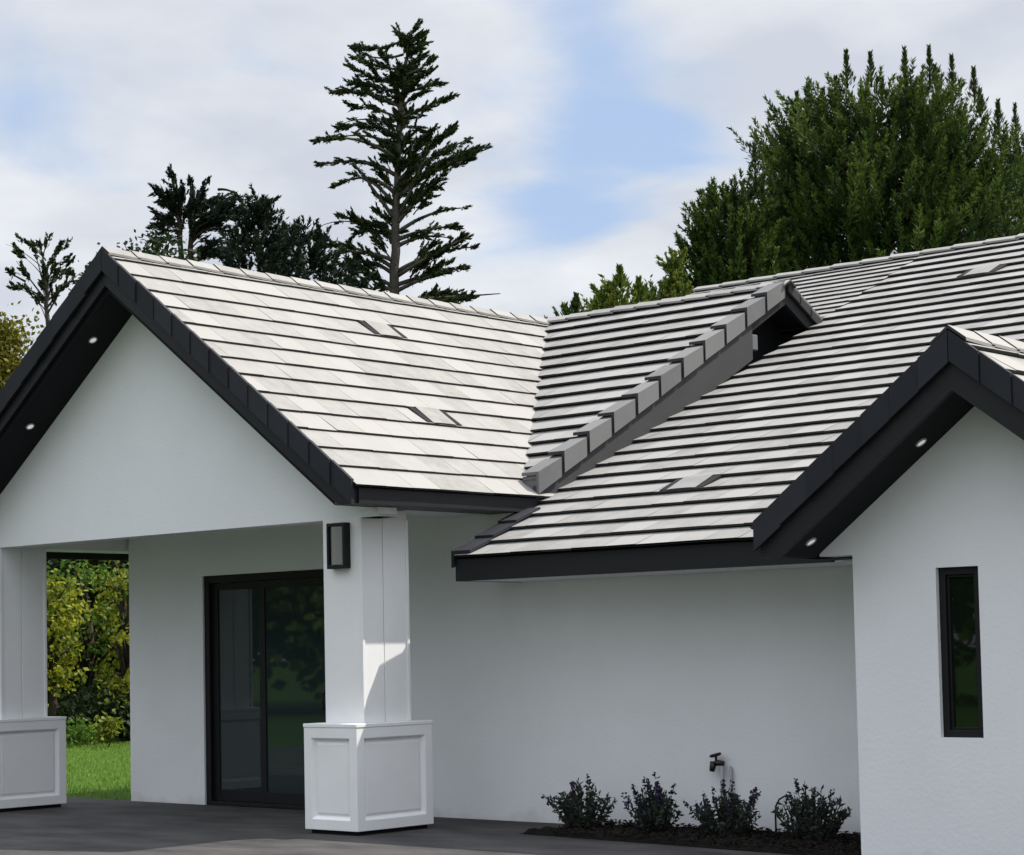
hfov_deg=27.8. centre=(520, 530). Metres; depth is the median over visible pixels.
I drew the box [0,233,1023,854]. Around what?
house
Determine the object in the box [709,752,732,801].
hose tap
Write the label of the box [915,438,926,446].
recessed downlight
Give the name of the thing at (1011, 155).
pine
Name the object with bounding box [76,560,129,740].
garden tree
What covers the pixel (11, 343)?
bushy tree
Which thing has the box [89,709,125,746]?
garden shrub
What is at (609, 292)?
young pine
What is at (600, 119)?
sky
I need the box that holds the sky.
[0,0,1023,359]
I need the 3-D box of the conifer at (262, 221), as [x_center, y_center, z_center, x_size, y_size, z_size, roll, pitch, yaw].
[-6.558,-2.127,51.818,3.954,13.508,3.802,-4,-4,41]
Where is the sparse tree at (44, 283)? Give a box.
[4,232,79,324]
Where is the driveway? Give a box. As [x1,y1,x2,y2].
[0,797,795,854]
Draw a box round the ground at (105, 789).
[66,740,242,801]
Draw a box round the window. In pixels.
[938,566,983,737]
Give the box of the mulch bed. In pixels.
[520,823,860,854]
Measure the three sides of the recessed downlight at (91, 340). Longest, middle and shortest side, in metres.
0.088 x 0.088 x 0.010 m
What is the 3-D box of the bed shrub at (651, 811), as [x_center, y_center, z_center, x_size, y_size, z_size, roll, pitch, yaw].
[1.044,2.188,16.501,0.455,0.518,0.594,-4,-4,41]
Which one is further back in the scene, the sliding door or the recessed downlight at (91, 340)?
the sliding door
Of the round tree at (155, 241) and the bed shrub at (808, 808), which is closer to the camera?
the bed shrub at (808, 808)
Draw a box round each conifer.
[217,184,310,278]
[254,215,356,286]
[308,18,499,304]
[308,253,376,290]
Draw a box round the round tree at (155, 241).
[51,216,208,569]
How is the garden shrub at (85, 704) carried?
on the ground at (105, 789)
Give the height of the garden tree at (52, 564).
5.484 m
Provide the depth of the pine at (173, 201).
54.72 m
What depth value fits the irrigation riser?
16.26 m
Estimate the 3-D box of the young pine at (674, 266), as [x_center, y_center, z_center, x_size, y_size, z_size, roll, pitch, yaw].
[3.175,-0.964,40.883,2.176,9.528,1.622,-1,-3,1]
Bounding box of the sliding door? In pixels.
[204,569,325,809]
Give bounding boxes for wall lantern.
[326,522,350,568]
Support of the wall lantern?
attached to the house
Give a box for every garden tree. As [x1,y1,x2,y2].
[46,559,128,698]
[46,559,128,703]
[46,568,100,715]
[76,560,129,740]
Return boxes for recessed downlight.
[26,423,34,429]
[88,337,96,343]
[805,538,816,545]
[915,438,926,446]
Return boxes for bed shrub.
[541,774,615,828]
[621,772,683,831]
[683,779,760,835]
[771,778,851,839]
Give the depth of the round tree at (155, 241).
45.46 m
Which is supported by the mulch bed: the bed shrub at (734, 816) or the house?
the bed shrub at (734, 816)
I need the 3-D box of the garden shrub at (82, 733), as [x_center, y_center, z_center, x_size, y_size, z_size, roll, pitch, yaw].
[-7.778,3.463,35.978,1.272,0.572,1.345,-4,-4,41]
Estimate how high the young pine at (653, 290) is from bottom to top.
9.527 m
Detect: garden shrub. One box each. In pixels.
[47,669,129,741]
[66,713,106,745]
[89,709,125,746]
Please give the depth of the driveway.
17.07 m
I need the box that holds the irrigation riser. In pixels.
[775,795,785,829]
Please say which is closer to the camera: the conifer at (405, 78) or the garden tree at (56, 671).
the garden tree at (56, 671)
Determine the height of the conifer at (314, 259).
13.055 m
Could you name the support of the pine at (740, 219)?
on the ground at (105, 789)
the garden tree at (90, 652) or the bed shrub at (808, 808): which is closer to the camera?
the bed shrub at (808, 808)
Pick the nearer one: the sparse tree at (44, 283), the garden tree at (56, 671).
the garden tree at (56, 671)
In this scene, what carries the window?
in the house
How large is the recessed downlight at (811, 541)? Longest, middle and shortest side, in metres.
0.088 x 0.088 x 0.010 m
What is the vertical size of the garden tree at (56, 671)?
3.106 m
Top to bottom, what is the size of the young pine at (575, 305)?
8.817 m
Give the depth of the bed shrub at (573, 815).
16.87 m
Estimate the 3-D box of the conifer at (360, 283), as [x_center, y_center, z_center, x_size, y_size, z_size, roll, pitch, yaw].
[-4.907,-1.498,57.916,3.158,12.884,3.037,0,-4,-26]
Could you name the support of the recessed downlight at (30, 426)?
attached to the house
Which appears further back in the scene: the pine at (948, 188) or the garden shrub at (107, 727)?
the pine at (948, 188)
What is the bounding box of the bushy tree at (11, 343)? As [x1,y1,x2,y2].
[0,301,43,389]
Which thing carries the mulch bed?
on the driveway
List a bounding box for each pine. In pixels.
[146,162,252,261]
[544,289,606,318]
[579,263,656,311]
[616,274,667,304]
[647,246,694,301]
[655,140,796,291]
[717,43,1023,281]
[996,102,1023,233]

